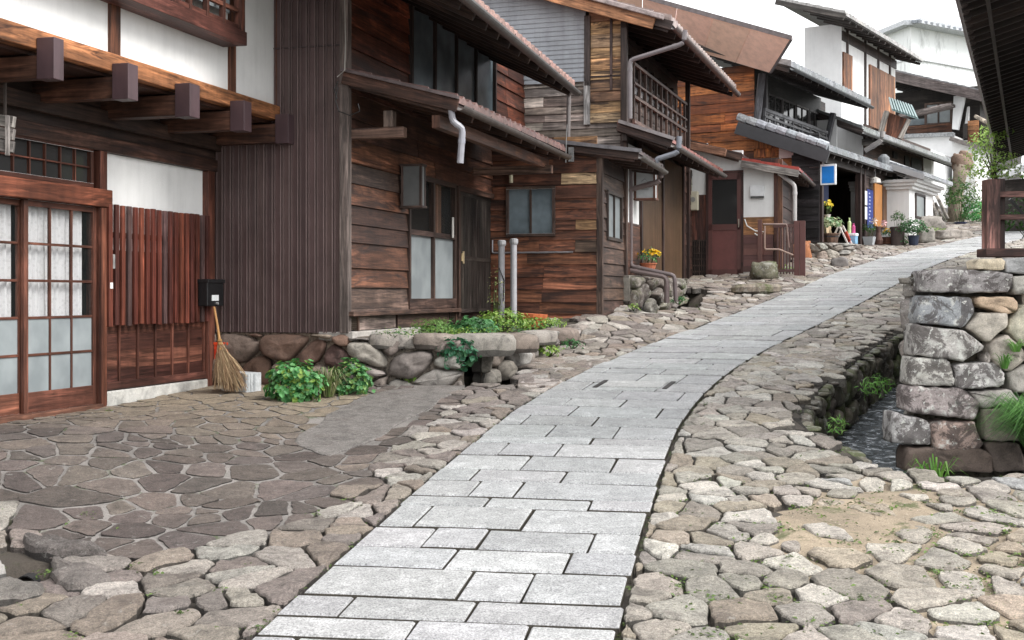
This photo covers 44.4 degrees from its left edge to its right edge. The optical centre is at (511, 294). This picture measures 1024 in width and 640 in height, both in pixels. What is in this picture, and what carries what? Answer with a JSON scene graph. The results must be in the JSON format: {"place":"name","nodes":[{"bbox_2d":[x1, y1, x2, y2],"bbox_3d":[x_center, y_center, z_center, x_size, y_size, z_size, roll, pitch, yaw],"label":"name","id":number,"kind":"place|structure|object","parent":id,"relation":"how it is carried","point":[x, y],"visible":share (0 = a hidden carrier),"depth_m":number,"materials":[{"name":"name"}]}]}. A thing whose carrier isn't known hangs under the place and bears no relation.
{"place":"outdoors","nodes":[
{"label":"outdoors","id":0,"kind":"place"},
{"bbox_2d":[295,385,464,455],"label":"concrete path","id":1,"kind":"structure","parent":0,"point":[368,418],"depth_m":10.98,"materials":[{"name":"concrete"}]},
{"bbox_2d":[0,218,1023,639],"bbox_3d":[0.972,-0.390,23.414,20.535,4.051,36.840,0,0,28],"label":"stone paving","id":2,"kind":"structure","parent":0,"point":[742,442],"depth_m":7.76,"materials":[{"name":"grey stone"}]},
{"bbox_2d":[211,306,247,391],"bbox_3d":[-2.819,0.545,12.567,0.368,0.845,0.648,0,0,-11],"label":"bamboo broom","id":3,"kind":"object","parent":2,"relation":"on","point":[227,367],"visible":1,"depth_m":12.46,"materials":[{"name":"plant"}]},
{"bbox_2d":[221,371,260,391],"bbox_3d":[-2.731,0.877,12.643,0.403,0.190,0.195,0,0,40],"label":"concrete block","id":4,"kind":"object","parent":2,"relation":"on","point":[252,380],"depth_m":12.51,"materials":[{"name":"grey concrete"}]},
{"bbox_2d":[262,358,328,402],"bbox_3d":[-2.053,0.852,11.906,0.630,0.501,0.469,0,0,0],"label":"leafy weed","id":5,"kind":"object","parent":2,"relation":"on","point":[301,382],"visible":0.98,"depth_m":11.77,"materials":[{"name":"green plant"}]},
{"bbox_2d":[314,366,347,396],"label":"grass tuft","id":6,"kind":"object","parent":2,"relation":"on","point":[329,390],"visible":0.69,"depth_m":12.07,"materials":[{"name":"green plant"}]},
{"bbox_2d":[329,357,375,395],"bbox_3d":[-1.582,0.836,12.342,0.494,0.438,0.417,0,0,0],"label":"leafy weed","id":7,"kind":"object","parent":2,"relation":"on","point":[355,383],"visible":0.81,"depth_m":12.26,"materials":[{"name":"green plant"}]},
{"bbox_2d":[538,345,564,356],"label":"ground weed","id":8,"kind":"object","parent":2,"relation":"on","point":[552,350],"visible":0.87,"depth_m":14.62,"materials":[{"name":"green plant"}]},
{"bbox_2d":[561,338,584,348],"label":"ground weed","id":9,"kind":"object","parent":2,"relation":"on","point":[573,341],"visible":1,"depth_m":15.26,"materials":[{"name":"green plant"}]},
{"bbox_2d":[628,303,640,310],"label":"ground weed","id":10,"kind":"object","parent":2,"relation":"on","point":[635,306],"visible":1,"depth_m":18.18,"materials":[{"name":"green plant"}]},
{"bbox_2d":[670,296,685,304],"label":"ground weed","id":11,"kind":"object","parent":2,"relation":"on","point":[680,298],"visible":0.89,"depth_m":19.34,"materials":[{"name":"green plant"}]},
{"bbox_2d":[862,222,875,244],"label":"potted shrub","id":12,"kind":"object","parent":2,"relation":"on","point":[869,240],"visible":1,"depth_m":28.58,"materials":[{"name":"white ceramic"}]},
{"bbox_2d":[871,218,886,244],"bbox_3d":[8.528,-1.470,29.128,0.360,0.628,0.219,0,0,26],"label":"tall vase","id":13,"kind":"object","parent":2,"relation":"on","point":[878,239],"visible":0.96,"depth_m":29.09,"materials":[{"name":"ceramic"}]},
{"bbox_2d":[881,228,890,243],"bbox_3d":[8.903,-1.367,29.436,0.537,0.389,0.355,0,0,0],"label":"flower trough","id":14,"kind":"object","parent":2,"relation":"on","point":[886,239],"visible":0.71,"depth_m":29.33,"materials":[{"name":"brown wood"}]},
{"bbox_2d":[890,211,905,245],"bbox_3d":[8.974,-1.540,29.200,0.373,0.843,0.360,0,0,0],"label":"potted tree","id":15,"kind":"object","parent":2,"relation":"on","point":[896,238],"visible":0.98,"depth_m":29.09,"materials":[{"name":"green plant"}]},
{"bbox_2d":[778,484,1023,637],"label":"grit","id":16,"kind":"object","parent":2,"relation":"on","point":[911,543],"visible":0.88,"depth_m":6.92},
{"bbox_2d":[895,215,930,244],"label":"potted bush","id":17,"kind":"object","parent":2,"relation":"on","point":[913,239],"visible":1,"depth_m":28.92,"materials":[{"name":"green plant"}]},
{"bbox_2d":[935,229,973,239],"bbox_3d":[10.592,-1.423,30.113,1.156,0.260,0.478,0,0,-27],"label":"boulder","id":18,"kind":"object","parent":2,"relation":"on","point":[948,234],"visible":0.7,"depth_m":29.87,"materials":[{"name":"stone"}]},
{"bbox_2d":[958,125,1023,257],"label":"maple tree","id":19,"kind":"object","parent":2,"relation":"on","point":[993,171],"visible":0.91,"depth_m":20.36,"materials":[{"name":"green plant"}]},
{"bbox_2d":[1005,197,1023,238],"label":"dark shrub","id":20,"kind":"object","parent":2,"relation":"on","point":[1013,223],"visible":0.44,"depth_m":22.06,"materials":[{"name":"green plant"}]},
{"bbox_2d":[0,212,1023,639],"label":"ground","id":21,"kind":"structure","parent":0,"point":[22,564],"depth_m":7.51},
{"bbox_2d":[0,532,110,606],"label":"paving stones","id":22,"kind":"object","parent":21,"relation":"on","point":[69,576],"visible":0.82,"depth_m":6.32,"materials":[{"name":"stone"}]},
{"bbox_2d":[0,0,293,423],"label":"plaster townhouse","id":23,"kind":"structure","parent":21,"relation":"on","point":[133,117],"depth_m":11.27,"materials":[{"name":"brown wood"}]},
{"bbox_2d":[0,82,15,155],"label":"hanging lantern","id":24,"kind":"object","parent":23,"relation":"hanging from","point":[7,134],"visible":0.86,"depth_m":9.52,"materials":[{"name":"white paper"}]},
{"bbox_2d":[0,197,20,415],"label":"sliding door","id":25,"kind":"structure","parent":23,"relation":"in","point":[9,326],"depth_m":10.29,"materials":[{"name":"red wood"}]},
{"bbox_2d":[0,135,93,187],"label":"transom window","id":26,"kind":"structure","parent":23,"relation":"in","point":[32,158],"depth_m":10.70,"materials":[{"name":"red wood"}]},
{"bbox_2d":[20,199,95,413],"bbox_3d":[-3.903,0.100,10.838,0.036,1.775,1.007,0,0,16],"label":"sliding door","id":27,"kind":"structure","parent":23,"relation":"in","point":[58,353],"depth_m":10.77,"materials":[{"name":"red wood"}]},
{"bbox_2d":[197,279,224,305],"bbox_3d":[-3.118,-0.019,13.026,0.136,0.278,0.348,0,0,16],"label":"mailbox","id":28,"kind":"object","parent":23,"relation":"attached to","point":[210,292],"visible":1,"depth_m":12.91,"materials":[{"name":"plastic"}]},
{"bbox_2d":[212,0,580,385],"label":"clapboard house","id":29,"kind":"structure","parent":21,"relation":"on","point":[326,246],"depth_m":13.31,"materials":[{"name":"brown wood"}]},
{"bbox_2d":[400,163,426,208],"bbox_3d":[-1.138,-1.237,14.355,0.299,0.501,0.160,0,0,16],"label":"wall lantern","id":30,"kind":"object","parent":29,"relation":"attached to","point":[413,186],"depth_m":14.30,"materials":[{"name":"grey wood"}]},
{"bbox_2d":[406,176,456,308],"bbox_3d":[-0.990,-0.630,15.430,0.079,1.598,1.687,0,0,16],"label":"window","id":31,"kind":"structure","parent":29,"relation":"in","point":[432,250],"depth_m":15.41,"materials":[{"name":"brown wood"}]},
{"bbox_2d":[408,4,496,112],"bbox_3d":[-0.732,-2.905,16.294,0.090,1.160,3.383,0,0,16],"label":"window","id":32,"kind":"structure","parent":29,"relation":"in","point":[438,60],"depth_m":16.01,"materials":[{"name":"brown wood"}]},
{"bbox_2d":[461,192,476,312],"bbox_3d":[-0.606,-0.556,16.730,0.032,1.592,0.792,0,0,16],"label":"sliding door","id":33,"kind":"structure","parent":29,"relation":"in","point":[468,201],"depth_m":16.78,"materials":[{"name":"brown wood"}]},
{"bbox_2d":[476,196,490,311],"bbox_3d":[-0.421,-0.556,17.439,0.032,1.592,0.792,0,0,16],"label":"sliding door","id":34,"kind":"structure","parent":29,"relation":"in","point":[483,205],"depth_m":17.49,"materials":[{"name":"brown wood"}]},
{"bbox_2d":[347,324,588,385],"bbox_3d":[-0.180,0.995,15.103,1.864,1.210,5.174,0,0,17],"label":"stone planter","id":35,"kind":"object","parent":21,"relation":"on","point":[393,361],"visible":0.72,"depth_m":12.91,"materials":[{"name":"grey stone"}]},
{"bbox_2d":[368,330,412,338],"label":"garden weed","id":36,"kind":"object","parent":35,"relation":"on","point":[394,333],"visible":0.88,"depth_m":12.90,"materials":[{"name":"green plant"}]},
{"bbox_2d":[410,317,456,332],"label":"garden weed","id":37,"kind":"object","parent":35,"relation":"on","point":[438,328],"visible":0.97,"depth_m":13.15,"materials":[{"name":"green plant"}]},
{"bbox_2d":[436,337,481,371],"bbox_3d":[-0.544,0.615,12.860,0.477,0.362,0.183,0,0,0],"label":"wall creeper","id":38,"kind":"object","parent":35,"relation":"attached to","point":[463,354],"depth_m":12.83,"materials":[{"name":"green plant"}]},
{"bbox_2d":[376,318,562,334],"bbox_3d":[-0.330,0.392,14.739,1.274,0.206,3.673,0,0,23],"label":"bed ground cover","id":39,"kind":"object","parent":35,"relation":"on","point":[476,331],"visible":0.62,"depth_m":14.13,"materials":[{"name":"green plant"}]},
{"bbox_2d":[447,315,499,332],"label":"garden weed","id":40,"kind":"object","parent":35,"relation":"on","point":[473,321],"visible":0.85,"depth_m":14.23,"materials":[{"name":"green plant"}]},
{"bbox_2d":[487,271,504,326],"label":"seeding weed","id":41,"kind":"object","parent":35,"relation":"on","point":[494,305],"visible":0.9,"depth_m":16.48,"materials":[{"name":"green plant"}]},
{"bbox_2d":[498,240,505,322],"bbox_3d":[-0.138,-0.176,17.000,0.116,1.122,0.116,0,0,0],"label":"vent pipe","id":42,"kind":"object","parent":35,"relation":"on","point":[501,259],"visible":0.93,"depth_m":16.97,"materials":[{"name":"plastic"}]},
{"bbox_2d":[477,307,532,331],"bbox_3d":[-0.103,0.309,15.358,0.732,0.316,0.563,0,0,0],"label":"garden weed","id":43,"kind":"object","parent":35,"relation":"on","point":[495,316],"visible":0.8,"depth_m":15.27,"materials":[{"name":"green plant"}]},
{"bbox_2d":[518,313,547,329],"bbox_3d":[0.271,0.349,16.300,0.389,0.221,0.400,0,0,0],"label":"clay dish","id":44,"kind":"object","parent":35,"relation":"on","point":[541,316],"visible":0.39,"depth_m":16.14,"materials":[{"name":"ceramic"}]},
{"bbox_2d":[512,318,557,330],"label":"grey block","id":45,"kind":"structure","parent":35,"relation":"on","point":[547,323],"depth_m":16.68,"materials":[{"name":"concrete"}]},
{"bbox_2d":[510,238,517,313],"bbox_3d":[0.026,-0.180,16.900,0.116,1.149,0.116,0,0,0],"label":"vent pipe","id":46,"kind":"object","parent":45,"relation":"on","point":[513,272],"visible":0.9,"depth_m":16.87,"materials":[{"name":"plastic"}]},
{"bbox_2d":[514,317,566,328],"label":"garden weed","id":47,"kind":"object","parent":35,"relation":"on","point":[543,321],"visible":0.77,"depth_m":15.98,"materials":[{"name":"green plant"}]},
{"bbox_2d":[2,267,1023,639],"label":"joint weeds","id":48,"kind":"object","parent":21,"relation":"on","point":[756,561],"visible":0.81,"depth_m":6.46,"materials":[{"name":"green plant"}]},
{"bbox_2d":[489,127,667,319],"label":"boarded wing","id":49,"kind":"structure","parent":21,"relation":"on","point":[563,223],"depth_m":17.57,"materials":[{"name":"brown wood"}]},
{"bbox_2d":[506,186,555,236],"bbox_3d":[0.267,-1.167,17.651,0.715,0.704,0.080,0,0,16],"label":"window","id":50,"kind":"structure","parent":49,"relation":"in","point":[530,210],"depth_m":17.64,"materials":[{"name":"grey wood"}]},
{"bbox_2d":[606,190,622,241],"bbox_3d":[1.464,-1.123,18.144,0.080,0.699,1.039,0,0,16],"label":"window","id":51,"kind":"structure","parent":49,"relation":"in","point":[614,205],"depth_m":18.13,"materials":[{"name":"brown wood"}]},
{"bbox_2d":[481,0,740,302],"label":"house","id":52,"kind":"structure","parent":21,"relation":"on","point":[626,67],"depth_m":19.31,"materials":[{"name":"brown wood"}]},
{"bbox_2d":[633,172,657,200],"bbox_3d":[2.082,-1.700,19.504,0.350,0.475,0.220,0,0,18],"label":"entrance lantern","id":53,"kind":"object","parent":52,"relation":"attached to","point":[649,194],"visible":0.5,"depth_m":19.43,"materials":[{"name":"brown wood"}]},
{"bbox_2d":[621,275,781,312],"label":"stone plinth","id":54,"kind":"structure","parent":21,"relation":"on","point":[645,293],"depth_m":19.55,"materials":[{"name":"stone"}]},
{"bbox_2d":[637,247,660,268],"bbox_3d":[2.140,-0.543,19.585,0.393,0.411,0.316,0,0,0],"label":"flower pot","id":55,"kind":"object","parent":54,"relation":"on","point":[652,252],"visible":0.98,"depth_m":19.53,"materials":[{"name":"yellow plant"}]},
{"bbox_2d":[690,139,815,276],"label":"plaster outhouse","id":56,"kind":"structure","parent":21,"relation":"on","point":[740,199],"depth_m":23.97,"materials":[{"name":"brown wood"}]},
{"bbox_2d":[691,185,698,210],"bbox_3d":[3.496,-1.989,24.184,0.195,0.742,0.143,0,0,19],"label":"meter box","id":57,"kind":"object","parent":56,"relation":"attached to","point":[694,200],"visible":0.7,"depth_m":24.12,"materials":[{"name":"plastic"}]},
{"bbox_2d":[708,173,740,275],"bbox_3d":[4.069,-1.337,24.030,0.617,1.970,0.096,0,0,18],"label":"door","id":58,"kind":"structure","parent":56,"relation":"in","point":[724,196],"depth_m":24.04,"materials":[{"name":"paint"}]},
{"bbox_2d":[617,0,908,244],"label":"dark shop house","id":59,"kind":"structure","parent":21,"relation":"on","point":[771,111],"depth_m":26.85,"materials":[{"name":"brown wood"}]},
{"bbox_2d":[768,93,781,125],"bbox_3d":[5.917,-4.100,28.326,0.070,0.780,0.930,0,0,31],"label":"shutter window","id":60,"kind":"structure","parent":59,"relation":"in","point":[774,102],"depth_m":28.30,"materials":[{"name":"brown wood"}]},
{"bbox_2d":[782,99,795,130],"bbox_3d":[6.421,-4.100,29.166,0.070,0.780,0.930,0,0,31],"label":"shutter window","id":61,"kind":"structure","parent":59,"relation":"in","point":[788,107],"depth_m":29.14,"materials":[{"name":"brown wood"}]},
{"bbox_2d":[796,104,808,133],"bbox_3d":[6.926,-4.100,30.006,0.070,0.780,0.930,0,0,31],"label":"shutter window","id":62,"kind":"structure","parent":59,"relation":"in","point":[802,113],"depth_m":29.98,"materials":[{"name":"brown wood"}]},
{"bbox_2d":[809,109,819,132],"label":"shutter window","id":63,"kind":"structure","parent":59,"relation":"in","point":[813,118],"depth_m":30.76,"materials":[{"name":"brown wood"}]},
{"bbox_2d":[809,162,836,184],"bbox_3d":[6.390,-2.518,25.815,0.561,0.535,0.066,0,0,31],"label":"hanging sign","id":64,"kind":"object","parent":59,"relation":"hanging from","point":[828,174],"visible":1,"depth_m":25.73,"materials":[{"name":"plastic"}]},
{"bbox_2d":[824,185,828,202],"bbox_3d":[6.614,-2.350,26.991,0.020,0.800,1.240,0,0,31],"label":"door curtain","id":65,"kind":"object","parent":59,"relation":"hanging from","point":[826,192],"depth_m":27.39,"materials":[{"name":"fabric"}]},
{"bbox_2d":[865,191,866,218],"bbox_3d":[8.123,-2.050,28.795,0.006,0.652,0.182,0,0,31],"label":"wall notice","id":66,"kind":"object","parent":59,"relation":"attached to","point":[865,204],"depth_m":28.78,"materials":[{"name":"paper"}]},
{"bbox_2d":[867,189,872,227],"bbox_3d":[8.321,-1.988,29.148,0.014,0.888,0.501,0,0,31],"label":"blue banner","id":67,"kind":"object","parent":59,"relation":"attached to","point":[869,205],"visible":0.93,"depth_m":29.08,"materials":[{"name":"fabric"}]},
{"bbox_2d":[869,166,880,182],"bbox_3d":[8.448,-2.791,29.200,0.280,0.390,0.280,0,0,0],"label":"shop lamp","id":68,"kind":"object","parent":59,"relation":"attached to","point":[874,179],"visible":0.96,"depth_m":29.11,"materials":[{"name":"plastic"}]},
{"bbox_2d":[873,183,881,226],"bbox_3d":[8.674,-2.113,29.770,0.050,1.002,0.709,0,0,31],"label":"ochre door","id":69,"kind":"structure","parent":59,"relation":"in","point":[877,188],"depth_m":29.66,"materials":[{"name":"paint"}]},
{"bbox_2d":[884,186,886,227],"bbox_3d":[9.175,-2.108,30.641,0.050,1.004,1.224,0,0,31],"label":"brown door","id":70,"kind":"structure","parent":59,"relation":"in","point":[885,191],"depth_m":30.36,"materials":[{"name":"paint"}]},
{"bbox_2d":[749,261,778,279],"bbox_3d":[4.661,-0.434,23.190,0.518,0.381,0.403,0,0,0],"label":"boulder","id":71,"kind":"object","parent":21,"relation":"on","point":[765,270],"visible":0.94,"depth_m":23.03,"materials":[{"name":"stone"}]},
{"bbox_2d":[758,219,804,275],"bbox_3d":[5.021,-0.852,23.383,0.844,1.104,0.307,0,0,0],"label":"maroon fence","id":72,"kind":"object","parent":21,"relation":"on","point":[799,249],"visible":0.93,"depth_m":23.29,"materials":[{"name":"paint"}]},
{"bbox_2d":[793,241,866,266],"bbox_3d":[6.649,-0.784,26.818,1.557,0.668,4.053,0,0,23],"label":"stone ledge","id":73,"kind":"object","parent":21,"relation":"on","point":[821,250],"visible":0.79,"depth_m":25.68,"materials":[{"name":"stone"}]},
{"bbox_2d":[824,216,843,242],"bbox_3d":[6.647,-1.353,26.389,0.665,0.591,0.474,0,0,0],"label":"barrel planter","id":74,"kind":"object","parent":73,"relation":"on","point":[829,237],"visible":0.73,"depth_m":26.24,"materials":[{"name":"brown wood"}]},
{"bbox_2d":[835,225,851,243],"bbox_3d":[7.113,-1.280,27.047,0.456,0.433,0.340,0,0,31],"label":"sign easel","id":75,"kind":"object","parent":73,"relation":"on","point":[846,236],"visible":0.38,"depth_m":26.93,"materials":[{"name":"paint"}]},
{"bbox_2d":[848,233,857,243],"bbox_3d":[7.398,-1.215,27.300,0.220,0.230,0.220,0,0,31],"label":"goods bin","id":76,"kind":"object","parent":73,"relation":"on","point":[854,238],"visible":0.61,"depth_m":27.20,"materials":[{"name":"plastic"}]},
{"bbox_2d":[847,218,850,232],"bbox_3d":[7.338,-1.500,27.300,0.076,0.340,0.080,0,0,0],"label":"bottle","id":77,"kind":"object","parent":76,"relation":"on","point":[849,226],"visible":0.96,"depth_m":27.27,"materials":[{"name":"plastic"}]},
{"bbox_2d":[793,332,903,467],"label":"stream bank wall","id":78,"kind":"structure","parent":21,"relation":"on","point":[849,403],"depth_m":13.37,"materials":[{"name":"stone"}]},
{"bbox_2d":[825,414,847,433],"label":"roadside fern","id":79,"kind":"object","parent":78,"relation":"on","point":[837,424],"visible":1,"depth_m":10.94,"materials":[{"name":"green plant"}]},
{"bbox_2d":[854,373,896,398],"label":"roadside fern","id":80,"kind":"object","parent":78,"relation":"on","point":[876,383],"visible":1,"depth_m":12.96,"materials":[{"name":"green plant"}]},
{"bbox_2d":[775,0,951,215],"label":"tall white house","id":81,"kind":"structure","parent":21,"relation":"on","point":[849,51],"depth_m":33.85,"materials":[{"name":"paint"}]},
{"bbox_2d":[878,97,918,141],"bbox_3d":[10.425,-4.740,33.780,1.073,1.196,1.290,0,0,22],"label":"roofed sign box","id":82,"kind":"object","parent":81,"relation":"on","point":[897,126],"visible":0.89,"depth_m":33.54,"materials":[{"name":"brown wood"}]},
{"bbox_2d":[848,154,952,239],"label":"white storehouse","id":83,"kind":"structure","parent":21,"relation":"on","point":[907,198],"depth_m":30.41,"materials":[{"name":"paint"}]},
{"bbox_2d":[915,193,925,218],"bbox_3d":[10.100,-2.181,31.089,0.070,0.612,0.976,0,0,31],"label":"window","id":84,"kind":"structure","parent":83,"relation":"in","point":[920,199],"depth_m":31.05,"materials":[{"name":"white wood"}]},
{"bbox_2d":[918,228,934,242],"bbox_3d":[9.763,-1.367,29.620,0.381,0.410,0.315,0,0,0],"label":"boulder","id":85,"kind":"object","parent":21,"relation":"on","point":[925,237],"visible":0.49,"depth_m":29.49,"materials":[{"name":"stone"}]},
{"bbox_2d":[919,215,945,229],"bbox_3d":[10.404,-1.696,31.274,0.789,0.568,0.464,0,0,0],"label":"boulder","id":86,"kind":"object","parent":21,"relation":"on","point":[930,221],"visible":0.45,"depth_m":31.08,"materials":[{"name":"stone"}]},
{"bbox_2d":[933,195,948,221],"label":"leaning poles","id":87,"kind":"object","parent":21,"relation":"on","point":[935,206],"visible":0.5,"depth_m":35.82,"materials":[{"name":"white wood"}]},
{"bbox_2d":[878,18,1023,178],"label":"hilltop hall","id":88,"kind":"structure","parent":21,"relation":"on","point":[940,49],"depth_m":79.00,"materials":[{"name":"paint"}]},
{"bbox_2d":[882,257,1023,476],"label":"stone retaining wall","id":89,"kind":"structure","parent":21,"relation":"on","point":[960,327],"depth_m":10.23,"materials":[{"name":"grey stone"}]},
{"bbox_2d":[903,454,962,476],"bbox_3d":[3.308,1.447,9.885,0.492,0.370,0.525,0,0,-41],"label":"grass tuft","id":90,"kind":"object","parent":89,"relation":"on","point":[938,472],"visible":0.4,"depth_m":9.83,"materials":[{"name":"green plant"}]},
{"bbox_2d":[963,391,1023,446],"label":"arching grass","id":91,"kind":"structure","parent":89,"relation":"on","point":[1012,415],"depth_m":9.72,"materials":[{"name":"green plant"}]},
{"bbox_2d":[991,353,1014,368],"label":"wall weed","id":92,"kind":"object","parent":89,"relation":"attached to","point":[1005,361],"depth_m":10.11,"materials":[{"name":"green plant"}]},
{"bbox_2d":[1006,339,1023,351],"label":"wall weed","id":93,"kind":"object","parent":89,"relation":"attached to","point":[1016,347],"depth_m":10.11,"materials":[{"name":"green plant"}]},
{"bbox_2d":[912,476,1001,481],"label":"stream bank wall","id":94,"kind":"structure","parent":21,"relation":"on","point":[982,479],"depth_m":8.54,"materials":[{"name":"stone"}]},
{"bbox_2d":[895,70,1020,211],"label":"gabled house","id":95,"kind":"structure","parent":21,"relation":"on","point":[951,118],"depth_m":41.52,"materials":[{"name":"white paint"}]},
{"bbox_2d":[924,101,952,124],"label":"window","id":96,"kind":"structure","parent":95,"relation":"in","point":[943,117],"depth_m":42.19,"materials":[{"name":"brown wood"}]},
{"bbox_2d":[947,150,973,221],"bbox_3d":[12.817,-3.016,35.899,0.650,2.192,0.682,0,0,0],"label":"pruned tree","id":97,"kind":"object","parent":21,"relation":"on","point":[958,162],"visible":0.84,"depth_m":35.70,"materials":[{"name":"plant"}]},
{"bbox_2d":[941,175,981,223],"bbox_3d":[12.251,-2.475,34.229,1.056,1.536,0.979,0,0,0],"label":"potted bush","id":98,"kind":"object","parent":21,"relation":"on","point":[951,194],"visible":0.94,"depth_m":34.12,"materials":[{"name":"green plant"}]},
{"bbox_2d":[946,170,981,212],"bbox_3d":[13.509,-3.070,37.484,1.127,1.649,0.894,0,0,0],"label":"slope bush","id":99,"kind":"object","parent":21,"relation":"on","point":[972,190],"visible":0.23,"depth_m":37.46,"materials":[{"name":"green plant"}]},
{"bbox_2d":[955,198,981,221],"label":"planter bush","id":100,"kind":"object","parent":21,"relation":"on","point":[976,217],"visible":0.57,"depth_m":34.49,"materials":[{"name":"green plant"}]},
{"bbox_2d":[987,163,1023,230],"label":"metal roofed shed","id":101,"kind":"structure","parent":21,"relation":"on","point":[1015,185],"depth_m":30.62,"materials":[{"name":"grey wood"}]},
{"bbox_2d":[252,231,1023,639],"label":"granite road","id":102,"kind":"structure","parent":0,"point":[526,521],"depth_m":7.53,"materials":[{"name":"grey stone"}]},
{"bbox_2d":[593,380,675,388],"bbox_3d":[1.210,0.894,12.391,0.734,0.064,0.448,0,0,19],"label":"drain cover","id":103,"kind":"object","parent":102,"relation":"on","point":[636,384],"visible":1,"depth_m":12.36,"materials":[{"name":"stone"}]},
{"bbox_2d":[642,0,961,67],"label":"sky","id":104,"kind":"structure","parent":0,"point":[878,14],"materials":[{"name":"white"}]},
{"bbox_2d":[824,200,833,217],"bbox_3d":[6.812,-1.823,27.066,0.246,0.450,0.249,0,0,0],"label":"flower pot","id":105,"kind":"object","parent":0,"point":[828,203],"visible":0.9,"depth_m":27.02,"materials":[{"name":"yellow plant"}]},
{"bbox_2d":[835,383,906,474],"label":"stream water","id":106,"kind":"structure","parent":0,"point":[863,434],"depth_m":12.85,"materials":[{"name":"grey liquid"}]},
{"bbox_2d":[940,267,967,269],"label":"terrace paving","id":107,"kind":"structure","parent":0,"point":[961,268],"depth_m":10.84,"materials":[{"name":"stone"}]},
{"bbox_2d":[955,0,1023,162],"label":"timber house","id":108,"kind":"structure","parent":107,"relation":"on","point":[993,30],"depth_m":14.43,"materials":[{"name":"brown wood"}]},
{"bbox_2d":[977,179,1023,256],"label":"timber fence","id":109,"kind":"object","parent":107,"relation":"on","point":[994,195],"visible":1,"depth_m":13.00,"materials":[{"name":"brown wood"}]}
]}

